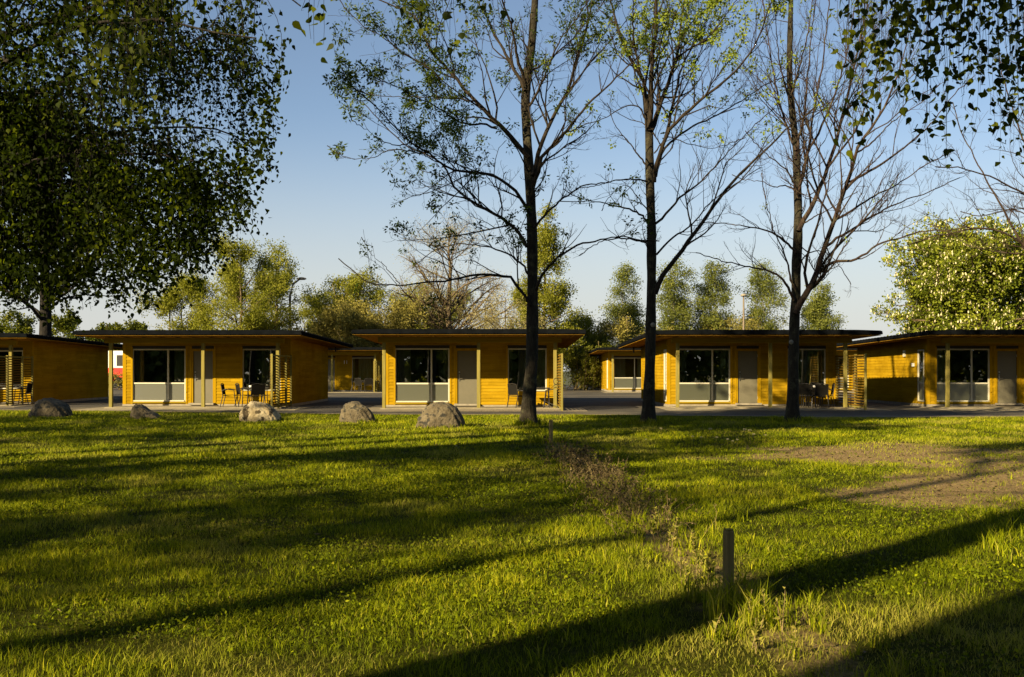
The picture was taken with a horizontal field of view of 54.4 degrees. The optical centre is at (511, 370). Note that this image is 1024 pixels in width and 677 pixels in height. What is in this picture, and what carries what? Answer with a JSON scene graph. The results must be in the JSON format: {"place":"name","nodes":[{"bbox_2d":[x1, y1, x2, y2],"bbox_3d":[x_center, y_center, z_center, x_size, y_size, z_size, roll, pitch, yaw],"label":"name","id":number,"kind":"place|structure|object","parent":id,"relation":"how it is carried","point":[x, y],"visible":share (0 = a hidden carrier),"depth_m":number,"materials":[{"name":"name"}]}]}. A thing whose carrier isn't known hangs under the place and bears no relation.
{"place":"outdoors","nodes":[
{"label":"outdoors","id":0,"kind":"place"},
{"bbox_2d":[0,404,33,406],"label":"paved terrace","id":1,"kind":"structure","parent":0,"point":[18,405],"depth_m":38.38,"materials":[{"name":"concrete"}]},
{"bbox_2d":[0,403,34,405],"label":"paved terrace","id":2,"kind":"structure","parent":1,"relation":"on","point":[17,404],"depth_m":39.44,"materials":[{"name":"concrete"}]},
{"bbox_2d":[13,382,33,404],"bbox_3d":[-19.434,0.912,39.601,0.609,0.888,0.559,0,0,-5],"label":"chair","id":3,"kind":"object","parent":2,"relation":"on","point":[28,388],"visible":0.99,"depth_m":39.54,"materials":[{"name":"metal"}]},
{"bbox_2d":[76,406,313,409],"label":"paved terrace","id":4,"kind":"structure","parent":0,"point":[289,408],"depth_m":36.12,"materials":[{"name":"concrete"}]},
{"bbox_2d":[104,406,294,407],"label":"paved terrace","id":5,"kind":"structure","parent":4,"relation":"on","point":[188,407],"depth_m":36.30,"materials":[{"name":"concrete"}]},
{"bbox_2d":[220,383,238,406],"bbox_3d":[-10.444,0.912,36.799,0.609,0.888,0.559,0,0,-5],"label":"chair","id":6,"kind":"object","parent":5,"relation":"on","point":[223,389],"visible":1,"depth_m":36.72,"materials":[{"name":"metal"}]},
{"bbox_2d":[234,383,252,406],"bbox_3d":[-9.992,0.912,37.145,0.609,0.888,0.559,0,0,-30],"label":"chair","id":7,"kind":"object","parent":5,"relation":"on","point":[237,386],"visible":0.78,"depth_m":37.01,"materials":[{"name":"metal"}]},
{"bbox_2d":[247,383,265,402],"bbox_3d":[-9.291,0.912,36.191,0.559,0.888,0.609,0,0,-30],"label":"chair","id":8,"kind":"object","parent":5,"relation":"on","point":[257,390],"visible":0.89,"depth_m":36.01,"materials":[{"name":"metal"}]},
{"bbox_2d":[113,371,579,385],"bbox_3d":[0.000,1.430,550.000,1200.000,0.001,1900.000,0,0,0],"label":"ground","id":9,"kind":"structure","parent":0,"point":[568,380],"depth_m":153.82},
{"bbox_2d":[0,308,38,333],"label":"tree","id":10,"kind":"object","parent":9,"relation":"on","point":[16,327],"visible":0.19,"depth_m":109.61,"materials":[{"name":"green plant"}]},
{"bbox_2d":[52,306,83,339],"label":"tree","id":11,"kind":"object","parent":9,"relation":"on","point":[67,331],"visible":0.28,"depth_m":109.41,"materials":[{"name":"green plant"}]},
{"bbox_2d":[84,321,112,350],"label":"tree","id":12,"kind":"object","parent":9,"relation":"on","point":[102,325],"visible":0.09,"depth_m":110.02,"materials":[{"name":"green plant"}]},
{"bbox_2d":[110,318,151,350],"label":"tree","id":13,"kind":"object","parent":9,"relation":"on","point":[135,325],"visible":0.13,"depth_m":109.29,"materials":[{"name":"green plant"}]},
{"bbox_2d":[328,391,381,392],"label":"paved terrace","id":14,"kind":"structure","parent":0,"point":[353,392],"depth_m":61.70,"materials":[{"name":"concrete"}]},
{"bbox_2d":[328,347,381,391],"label":"cabin","id":15,"kind":"object","parent":14,"relation":"on","point":[345,365],"visible":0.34,"depth_m":64.98,"materials":[{"name":"wood"}]},
{"bbox_2d":[328,359,334,388],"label":"door","id":16,"kind":"structure","parent":15,"relation":"in","point":[329,360],"depth_m":65.02,"materials":[{"name":"grey paint"}]},
{"bbox_2d":[364,378,372,391],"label":"chair","id":17,"kind":"object","parent":14,"relation":"on","point":[368,382],"visible":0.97,"depth_m":62.56,"materials":[{"name":"metal"}]},
{"bbox_2d":[369,407,586,410],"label":"paved terrace","id":18,"kind":"structure","parent":0,"point":[565,409],"depth_m":35.20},
{"bbox_2d":[380,406,564,408],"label":"paved terrace","id":19,"kind":"structure","parent":18,"relation":"on","point":[461,407],"depth_m":36.21,"materials":[{"name":"concrete"}]},
{"bbox_2d":[507,383,522,407],"bbox_3d":[0.201,0.912,36.194,0.609,0.888,0.559,0,0,-40],"label":"chair","id":20,"kind":"object","parent":19,"relation":"on","point":[512,390],"visible":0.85,"depth_m":36.04,"materials":[{"name":"metal"}]},
{"bbox_2d":[0,409,1023,676],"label":"lawn","id":21,"kind":"structure","parent":0,"point":[956,478],"depth_m":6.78,"materials":[{"name":"plant"}]},
{"bbox_2d":[28,398,72,417],"bbox_3d":[-13.374,1.190,28.904,1.202,0.788,0.866,0,0,0],"label":"boulder","id":22,"kind":"object","parent":21,"relation":"on","point":[48,407],"visible":0.56,"depth_m":28.59,"materials":[{"name":"stone"}]},
{"bbox_2d":[130,404,161,419],"bbox_3d":[-10.190,1.253,27.745,0.851,0.657,0.612,0,0,0],"label":"boulder","id":23,"kind":"object","parent":21,"relation":"on","point":[139,411],"visible":0.59,"depth_m":27.52,"materials":[{"name":"stone"}]},
{"bbox_2d":[0,0,300,332],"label":"birch tree","id":24,"kind":"object","parent":21,"relation":"on","point":[49,153],"visible":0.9,"depth_m":10.01,"materials":[{"name":"green plant"}]},
{"bbox_2d":[239,401,280,422],"bbox_3d":[-6.696,1.203,26.466,1.101,0.771,0.793,0,0,0],"label":"boulder","id":25,"kind":"object","parent":21,"relation":"on","point":[250,411],"visible":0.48,"depth_m":26.14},
{"bbox_2d":[339,401,374,422],"bbox_3d":[-4.002,1.188,25.812,0.917,0.776,0.660,0,0,0],"label":"boulder","id":26,"kind":"object","parent":21,"relation":"on","point":[353,411],"visible":0.59,"depth_m":25.55,"materials":[{"name":"stone"}]},
{"bbox_2d":[416,402,464,428],"bbox_3d":[-1.712,1.169,23.915,1.183,0.841,0.852,0,0,0],"label":"boulder","id":27,"kind":"object","parent":21,"relation":"on","point":[435,414],"visible":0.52,"depth_m":23.57,"materials":[{"name":"stone"}]},
{"bbox_2d":[322,0,660,424],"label":"ash tree","id":28,"kind":"object","parent":21,"relation":"on","point":[532,170],"visible":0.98,"depth_m":25.00,"materials":[{"name":"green plant"}]},
{"bbox_2d":[0,452,1023,676],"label":"clover","id":29,"kind":"object","parent":21,"relation":"on","point":[915,654],"visible":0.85,"depth_m":6.90,"materials":[{"name":"green plant"}]},
{"bbox_2d":[6,437,1023,676],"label":"leaf litter","id":30,"kind":"object","parent":21,"relation":"on","point":[858,656],"visible":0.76,"depth_m":12.24,"materials":[{"name":"plant"}]},
{"bbox_2d":[48,0,1023,171],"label":"birch tree","id":31,"kind":"object","parent":21,"relation":"on","point":[1006,64],"visible":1,"depth_m":5.33,"materials":[{"name":"green plant"}]},
{"bbox_2d":[549,420,552,443],"bbox_3d":[0.723,1.219,18.455,0.062,0.598,0.062,-1,2,-20],"label":"wooden stake","id":32,"kind":"object","parent":21,"relation":"on","point":[551,430],"visible":0.6,"depth_m":18.43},
{"bbox_2d":[532,435,716,541],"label":"dry weeds","id":33,"kind":"object","parent":21,"relation":"on","point":[579,461],"depth_m":11.30,"materials":[{"name":"plant"}]},
{"bbox_2d":[648,506,658,540],"bbox_3d":[1.145,1.241,8.032,0.099,0.295,0.079,0,0,0],"label":"weed","id":34,"kind":"object","parent":21,"relation":"on","point":[655,515],"visible":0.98,"depth_m":8.04,"materials":[{"name":"green plant"}]},
{"bbox_2d":[665,517,679,550],"bbox_3d":[1.213,1.248,7.538,0.102,0.273,0.083,0,0,34],"label":"weed","id":35,"kind":"object","parent":21,"relation":"on","point":[672,536],"visible":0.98,"depth_m":7.53,"materials":[{"name":"green plant"}]},
{"bbox_2d":[675,550,693,581],"bbox_3d":[1.088,1.260,6.311,0.072,0.242,0.112,0,0,-41],"label":"weed","id":36,"kind":"object","parent":21,"relation":"on","point":[682,562],"visible":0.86,"depth_m":6.32,"materials":[{"name":"green plant"}]},
{"bbox_2d":[690,529,706,574],"bbox_3d":[1.226,1.213,6.543,0.099,0.339,0.121,0,0,-13],"label":"weed","id":37,"kind":"object","parent":21,"relation":"on","point":[700,555],"visible":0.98,"depth_m":6.55,"materials":[{"name":"green plant"}]},
{"bbox_2d":[704,551,717,590],"bbox_3d":[1.235,1.253,6.198,0.084,0.258,0.074,0,0,-12],"label":"weed","id":38,"kind":"object","parent":21,"relation":"on","point":[708,564],"visible":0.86,"depth_m":6.19,"materials":[{"name":"green plant"}]},
{"bbox_2d":[562,0,862,423],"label":"maple tree","id":39,"kind":"object","parent":21,"relation":"on","point":[648,411],"visible":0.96,"depth_m":25.57,"materials":[{"name":"brown plant"}]},
{"bbox_2d":[723,528,733,602],"bbox_3d":[1.275,1.228,5.866,0.052,0.589,0.052,-1,2,-20],"label":"wooden stake","id":40,"kind":"object","parent":21,"relation":"on","point":[728,550],"visible":0.56,"depth_m":5.84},
{"bbox_2d":[733,573,742,603],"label":"weed","id":41,"kind":"object","parent":21,"relation":"on","point":[739,589],"visible":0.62,"depth_m":5.68,"materials":[{"name":"green plant"}]},
{"bbox_2d":[748,615,766,653],"bbox_3d":[1.193,1.286,4.840,0.099,0.196,0.081,0,0,0],"label":"weed","id":42,"kind":"object","parent":21,"relation":"on","point":[756,632],"visible":1,"depth_m":4.84,"materials":[{"name":"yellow plant"}]},
{"bbox_2d":[773,586,787,632],"bbox_3d":[1.409,1.257,5.215,0.087,0.252,0.062,0,0,28],"label":"weed","id":43,"kind":"object","parent":21,"relation":"on","point":[780,617],"visible":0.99,"depth_m":5.21,"materials":[{"name":"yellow plant"}]},
{"bbox_2d":[785,620,801,659],"bbox_3d":[1.338,1.278,4.731,0.080,0.212,0.089,0,0,29],"label":"weed","id":44,"kind":"object","parent":21,"relation":"on","point":[789,644],"visible":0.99,"depth_m":4.71,"materials":[{"name":"green plant"}]},
{"bbox_2d":[673,0,984,422],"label":"maple tree","id":45,"kind":"object","parent":21,"relation":"on","point":[798,299],"visible":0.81,"depth_m":25.90,"materials":[{"name":"brown plant"}]},
{"bbox_2d":[882,7,1023,270],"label":"maple tree","id":46,"kind":"object","parent":21,"relation":"on","point":[1011,209],"visible":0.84,"depth_m":25.10,"materials":[{"name":"brown plant"}]},
{"bbox_2d":[0,412,1023,676],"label":"long grass","id":47,"kind":"structure","parent":0,"point":[744,602],"depth_m":5.98,"materials":[{"name":"plant"}]},
{"bbox_2d":[0,386,1023,416],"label":"yard","id":48,"kind":"structure","parent":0,"point":[594,401],"depth_m":36.43,"materials":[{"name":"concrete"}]},
{"bbox_2d":[0,333,122,405],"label":"cabin","id":49,"kind":"object","parent":48,"relation":"on","point":[63,369],"visible":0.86,"depth_m":42.58,"materials":[{"name":"wood"}]},
{"bbox_2d":[0,350,22,388],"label":"window","id":50,"kind":"structure","parent":49,"relation":"in","point":[2,352],"depth_m":41.04,"materials":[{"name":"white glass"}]},
{"bbox_2d":[0,69,166,335],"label":"maple tree","id":51,"kind":"object","parent":48,"relation":"on","point":[46,330],"visible":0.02,"depth_m":53.74,"materials":[{"name":"green plant"}]},
{"bbox_2d":[108,351,122,387],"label":"van","id":52,"kind":"object","parent":48,"relation":"on","point":[117,361],"visible":0.05,"depth_m":78.89,"materials":[{"name":"white paint"}]},
{"bbox_2d":[108,368,122,389],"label":"hedge","id":53,"kind":"object","parent":48,"relation":"on","point":[115,379],"visible":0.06,"depth_m":71.28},
{"bbox_2d":[132,267,224,329],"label":"linden tree","id":54,"kind":"object","parent":48,"relation":"on","point":[168,305],"visible":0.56,"depth_m":72.94,"materials":[{"name":"green plant"}]},
{"bbox_2d":[72,330,352,407],"bbox_3d":[-11.700,-0.029,41.300,8.280,2.858,12.500,0,0,0],"label":"cabin","id":55,"kind":"object","parent":48,"relation":"on","point":[179,367],"visible":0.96,"depth_m":38.19,"materials":[{"name":"wood"}]},
{"bbox_2d":[133,349,185,401],"bbox_3d":[-13.545,0.190,38.220,2.050,2.020,0.100,0,0,0],"label":"window","id":56,"kind":"structure","parent":55,"relation":"in","point":[167,391],"depth_m":38.24,"materials":[{"name":"white glass"}]},
{"bbox_2d":[193,351,212,402],"bbox_3d":[-11.846,0.260,38.205,0.767,1.980,0.130,0,0,0],"label":"door","id":57,"kind":"structure","parent":55,"relation":"in","point":[196,354],"depth_m":38.22,"materials":[{"name":"grey paint"}]},
{"bbox_2d":[243,349,280,390],"bbox_3d":[-9.615,-0.020,38.220,1.470,1.600,0.100,0,0,0],"label":"window","id":58,"kind":"structure","parent":55,"relation":"in","point":[243,349],"depth_m":38.20,"materials":[{"name":"white glass"}]},
{"bbox_2d":[188,231,305,329],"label":"linden tree","id":59,"kind":"object","parent":48,"relation":"on","point":[252,317],"visible":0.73,"depth_m":71.37,"materials":[{"name":"green plant"}]},
{"bbox_2d":[245,244,324,329],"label":"linden tree","id":60,"kind":"object","parent":48,"relation":"on","point":[281,261],"visible":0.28,"depth_m":77.87,"materials":[{"name":"green plant"}]},
{"bbox_2d":[295,289,327,329],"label":"tree","id":61,"kind":"object","parent":48,"relation":"on","point":[306,312],"visible":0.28,"depth_m":83.45,"materials":[{"name":"green plant"}]},
{"bbox_2d":[286,298,367,344],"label":"tree","id":62,"kind":"object","parent":48,"relation":"on","point":[329,320],"visible":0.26,"depth_m":68.42,"materials":[{"name":"plant"}]},
{"bbox_2d":[306,270,378,343],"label":"tree","id":63,"kind":"object","parent":48,"relation":"on","point":[336,283],"visible":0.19,"depth_m":79.97,"materials":[{"name":"green plant"}]},
{"bbox_2d":[319,262,392,340],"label":"tree","id":64,"kind":"object","parent":48,"relation":"on","point":[376,296],"visible":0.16,"depth_m":81.02,"materials":[{"name":"green plant"}]},
{"bbox_2d":[328,294,415,346],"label":"tree","id":65,"kind":"object","parent":48,"relation":"on","point":[364,324],"visible":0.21,"depth_m":70.17,"materials":[{"name":"plant"}]},
{"bbox_2d":[329,297,438,346],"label":"tree","id":66,"kind":"object","parent":48,"relation":"on","point":[405,316],"visible":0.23,"depth_m":69.31,"materials":[{"name":"plant"}]},
{"bbox_2d":[383,277,453,328],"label":"tree","id":67,"kind":"object","parent":48,"relation":"on","point":[403,299],"visible":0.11,"depth_m":79.85,"materials":[{"name":"green plant"}]},
{"bbox_2d":[417,284,476,328],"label":"tree","id":68,"kind":"object","parent":48,"relation":"on","point":[454,316],"visible":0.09,"depth_m":81.62,"materials":[{"name":"green plant"}]},
{"bbox_2d":[381,206,517,328],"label":"old tree","id":69,"kind":"object","parent":48,"relation":"on","point":[449,305],"visible":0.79,"depth_m":71.56,"materials":[{"name":"plant"}]},
{"bbox_2d":[351,329,585,410],"bbox_3d":[-1.520,-0.029,40.400,8.280,2.858,12.500,0,0,0],"label":"cabin","id":70,"kind":"object","parent":48,"relation":"on","point":[478,368],"visible":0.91,"depth_m":37.29,"materials":[{"name":"wood"}]},
{"bbox_2d":[395,348,449,401],"bbox_3d":[-3.365,0.190,37.320,2.050,2.020,0.100,0,0,0],"label":"window","id":71,"kind":"structure","parent":70,"relation":"in","point":[404,392],"depth_m":37.33,"materials":[{"name":"white glass"}]},
{"bbox_2d":[457,351,476,403],"bbox_3d":[-1.666,0.260,37.305,0.767,1.980,0.130,0,0,0],"label":"door","id":72,"kind":"structure","parent":70,"relation":"in","point":[466,360],"depth_m":37.32,"materials":[{"name":"grey paint"}]},
{"bbox_2d":[508,348,546,390],"bbox_3d":[0.565,-0.020,37.320,1.470,1.600,0.100,0,0,0],"label":"window","id":73,"kind":"structure","parent":70,"relation":"in","point":[545,349],"depth_m":37.30,"materials":[{"name":"white glass"}]},
{"bbox_2d":[454,284,553,328],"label":"old tree","id":74,"kind":"object","parent":48,"relation":"on","point":[493,321],"visible":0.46,"depth_m":65.79,"materials":[{"name":"plant"}]},
{"bbox_2d":[0,409,1023,416],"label":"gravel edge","id":75,"kind":"object","parent":48,"relation":"on","point":[572,414],"visible":0.32,"depth_m":31.38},
{"bbox_2d":[503,199,586,366],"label":"poplar tree","id":76,"kind":"object","parent":48,"relation":"on","point":[553,295],"visible":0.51,"depth_m":69.49,"materials":[{"name":"green plant"}]},
{"bbox_2d":[559,304,612,388],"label":"tree","id":77,"kind":"object","parent":48,"relation":"on","point":[586,323],"visible":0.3,"depth_m":74.00,"materials":[{"name":"green plant"}]},
{"bbox_2d":[563,329,622,389],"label":"shrub","id":78,"kind":"object","parent":48,"relation":"on","point":[602,342],"visible":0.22,"depth_m":72.07,"materials":[{"name":"green plant"}]},
{"bbox_2d":[563,343,632,389],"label":"hedge","id":79,"kind":"object","parent":48,"relation":"on","point":[588,368],"visible":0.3,"depth_m":70.18,"materials":[{"name":"green plant"}]},
{"bbox_2d":[598,257,645,345],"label":"birch tree","id":80,"kind":"object","parent":48,"relation":"on","point":[630,308],"visible":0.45,"depth_m":77.59,"materials":[{"name":"green plant"}]},
{"bbox_2d":[585,311,679,346],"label":"shrub","id":81,"kind":"object","parent":48,"relation":"on","point":[614,330],"visible":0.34,"depth_m":73.45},
{"bbox_2d":[640,254,709,334],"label":"birch tree","id":82,"kind":"object","parent":48,"relation":"on","point":[676,305],"visible":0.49,"depth_m":75.52,"materials":[{"name":"green plant"}]},
{"bbox_2d":[681,255,752,329],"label":"birch tree","id":83,"kind":"object","parent":48,"relation":"on","point":[707,290],"visible":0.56,"depth_m":77.05,"materials":[{"name":"green plant"}]},
{"bbox_2d":[697,313,783,329],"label":"shrub","id":84,"kind":"object","parent":48,"relation":"on","point":[753,325],"visible":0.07,"depth_m":76.04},
{"bbox_2d":[740,294,746,329],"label":"street lamp","id":85,"kind":"object","parent":48,"relation":"on","point":[743,295],"visible":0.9,"depth_m":73.94,"materials":[{"name":"metal"}]},
{"bbox_2d":[618,330,882,409],"bbox_3d":[9.150,-0.029,41.100,8.280,2.858,12.500,0,0,0],"label":"cabin","id":86,"kind":"object","parent":48,"relation":"on","point":[742,367],"visible":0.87,"depth_m":37.98,"materials":[{"name":"wood"}]},
{"bbox_2d":[664,350,666,400],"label":"window","id":87,"kind":"structure","parent":86,"relation":"in","point":[665,351],"depth_m":38.66,"materials":[{"name":"white glass"}]},
{"bbox_2d":[679,349,729,401],"bbox_3d":[7.305,0.190,38.020,2.050,2.020,0.100,0,0,0],"label":"window","id":88,"kind":"structure","parent":86,"relation":"in","point":[688,392],"depth_m":38.03,"materials":[{"name":"glass"}]},
{"bbox_2d":[738,351,757,402],"bbox_3d":[9.003,0.260,38.005,0.767,1.980,0.130,0,0,0],"label":"door","id":89,"kind":"structure","parent":86,"relation":"in","point":[747,360],"depth_m":38.02,"materials":[{"name":"grey paint"}]},
{"bbox_2d":[799,349,825,384],"bbox_3d":[11.235,-0.020,38.020,1.470,1.600,0.100,0,0,0],"label":"window","id":90,"kind":"structure","parent":86,"relation":"in","point":[799,349],"depth_m":38.00,"materials":[{"name":"white glass"}]},
{"bbox_2d":[729,255,790,329],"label":"birch tree","id":91,"kind":"object","parent":48,"relation":"on","point":[759,312],"visible":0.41,"depth_m":78.50,"materials":[{"name":"green plant"}]},
{"bbox_2d":[800,278,848,329],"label":"birch tree","id":92,"kind":"object","parent":48,"relation":"on","point":[818,305],"visible":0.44,"depth_m":79.74,"materials":[{"name":"green plant"}]},
{"bbox_2d":[837,330,1023,406],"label":"cabin","id":93,"kind":"object","parent":48,"relation":"on","point":[945,368],"visible":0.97,"depth_m":38.03,"materials":[{"name":"wood"}]},
{"bbox_2d":[918,349,923,400],"bbox_3d":[15.860,0.200,38.550,0.080,2.000,0.580,0,0,0],"label":"window","id":94,"kind":"structure","parent":93,"relation":"in","point":[920,352],"depth_m":38.56,"materials":[{"name":"white glass"}]},
{"bbox_2d":[937,349,989,401],"bbox_3d":[17.205,0.190,38.020,2.050,2.020,0.100,0,0,0],"label":"window","id":95,"kind":"structure","parent":93,"relation":"in","point":[969,368],"depth_m":38.04,"materials":[{"name":"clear glass"}]},
{"bbox_2d":[997,351,1016,402],"bbox_3d":[18.904,0.260,38.005,0.767,1.980,0.130,0,0,0],"label":"door","id":96,"kind":"structure","parent":93,"relation":"in","point":[1006,360],"depth_m":38.02,"materials":[{"name":"grey paint"}]},
{"bbox_2d":[869,208,1023,335],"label":"chestnut tree","id":97,"kind":"object","parent":48,"relation":"on","point":[957,287],"visible":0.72,"depth_m":57.65,"materials":[{"name":"green plant"}]},
{"bbox_2d":[983,232,1023,308],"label":"chestnut tree","id":98,"kind":"object","parent":48,"relation":"on","point":[1021,291],"visible":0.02,"depth_m":59.53,"materials":[{"name":"green plant"}]},
{"bbox_2d":[0,0,1023,370],"label":"sky","id":99,"kind":"structure","parent":0,"point":[322,205],"materials":[{"name":"blue"}]},
{"bbox_2d":[604,392,640,392],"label":"paved terrace","id":100,"kind":"structure","parent":0,"point":[622,392],"depth_m":62.09,"materials":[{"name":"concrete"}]},
{"bbox_2d":[588,347,640,391],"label":"cabin","id":101,"kind":"object","parent":100,"relation":"on","point":[616,372],"visible":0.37,"depth_m":65.03,"materials":[{"name":"wood"}]},
{"bbox_2d":[614,358,640,388],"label":"window","id":102,"kind":"structure","parent":101,"relation":"in","point":[634,382],"depth_m":65.02,"materials":[{"name":"white glass"}]},
{"bbox_2d":[657,407,886,409],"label":"paved terrace","id":103,"kind":"structure","parent":0,"point":[668,408],"depth_m":35.20,"materials":[{"name":"concrete"}]},
{"bbox_2d":[669,406,857,408],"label":"paved terrace","id":104,"kind":"structure","parent":103,"relation":"on","point":[752,407],"depth_m":36.21,"materials":[{"name":"concrete"}]},
{"bbox_2d":[799,383,815,407],"bbox_3d":[10.803,0.912,36.491,0.559,0.888,0.609,0,0,30],"label":"chair","id":105,"kind":"object","parent":104,"relation":"on","point":[804,390],"visible":0.69,"depth_m":36.28,"materials":[{"name":"metal"}]},
{"bbox_2d":[808,383,828,406],"bbox_3d":[11.117,0.912,36.090,0.559,0.888,0.609,0,0,-10],"label":"chair","id":106,"kind":"object","parent":104,"relation":"on","point":[820,390],"visible":1,"depth_m":35.86,"materials":[{"name":"metal"}]},
{"bbox_2d":[817,383,835,406],"bbox_3d":[11.622,0.912,36.798,0.609,0.888,0.559,0,0,10],"label":"chair","id":107,"kind":"object","parent":104,"relation":"on","point":[832,389],"visible":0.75,"depth_m":36.70,"materials":[{"name":"metal"}]},
{"bbox_2d":[920,407,1023,409],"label":"paved terrace","id":108,"kind":"structure","parent":0,"point":[968,409],"depth_m":35.20,"materials":[{"name":"concrete"}]},
{"bbox_2d":[928,406,1023,408],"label":"paved terrace","id":109,"kind":"structure","parent":108,"relation":"on","point":[986,407],"depth_m":36.21,"materials":[{"name":"concrete"}]},
{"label":"paved terrace","id":110,"kind":"structure","parent":0,"visible":0},
{"bbox_2d":[837,348,856,391],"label":"cabin","id":111,"kind":"object","parent":110,"relation":"on","point":[851,351],"visible":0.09,"depth_m":64.98,"materials":[{"name":"wood"}]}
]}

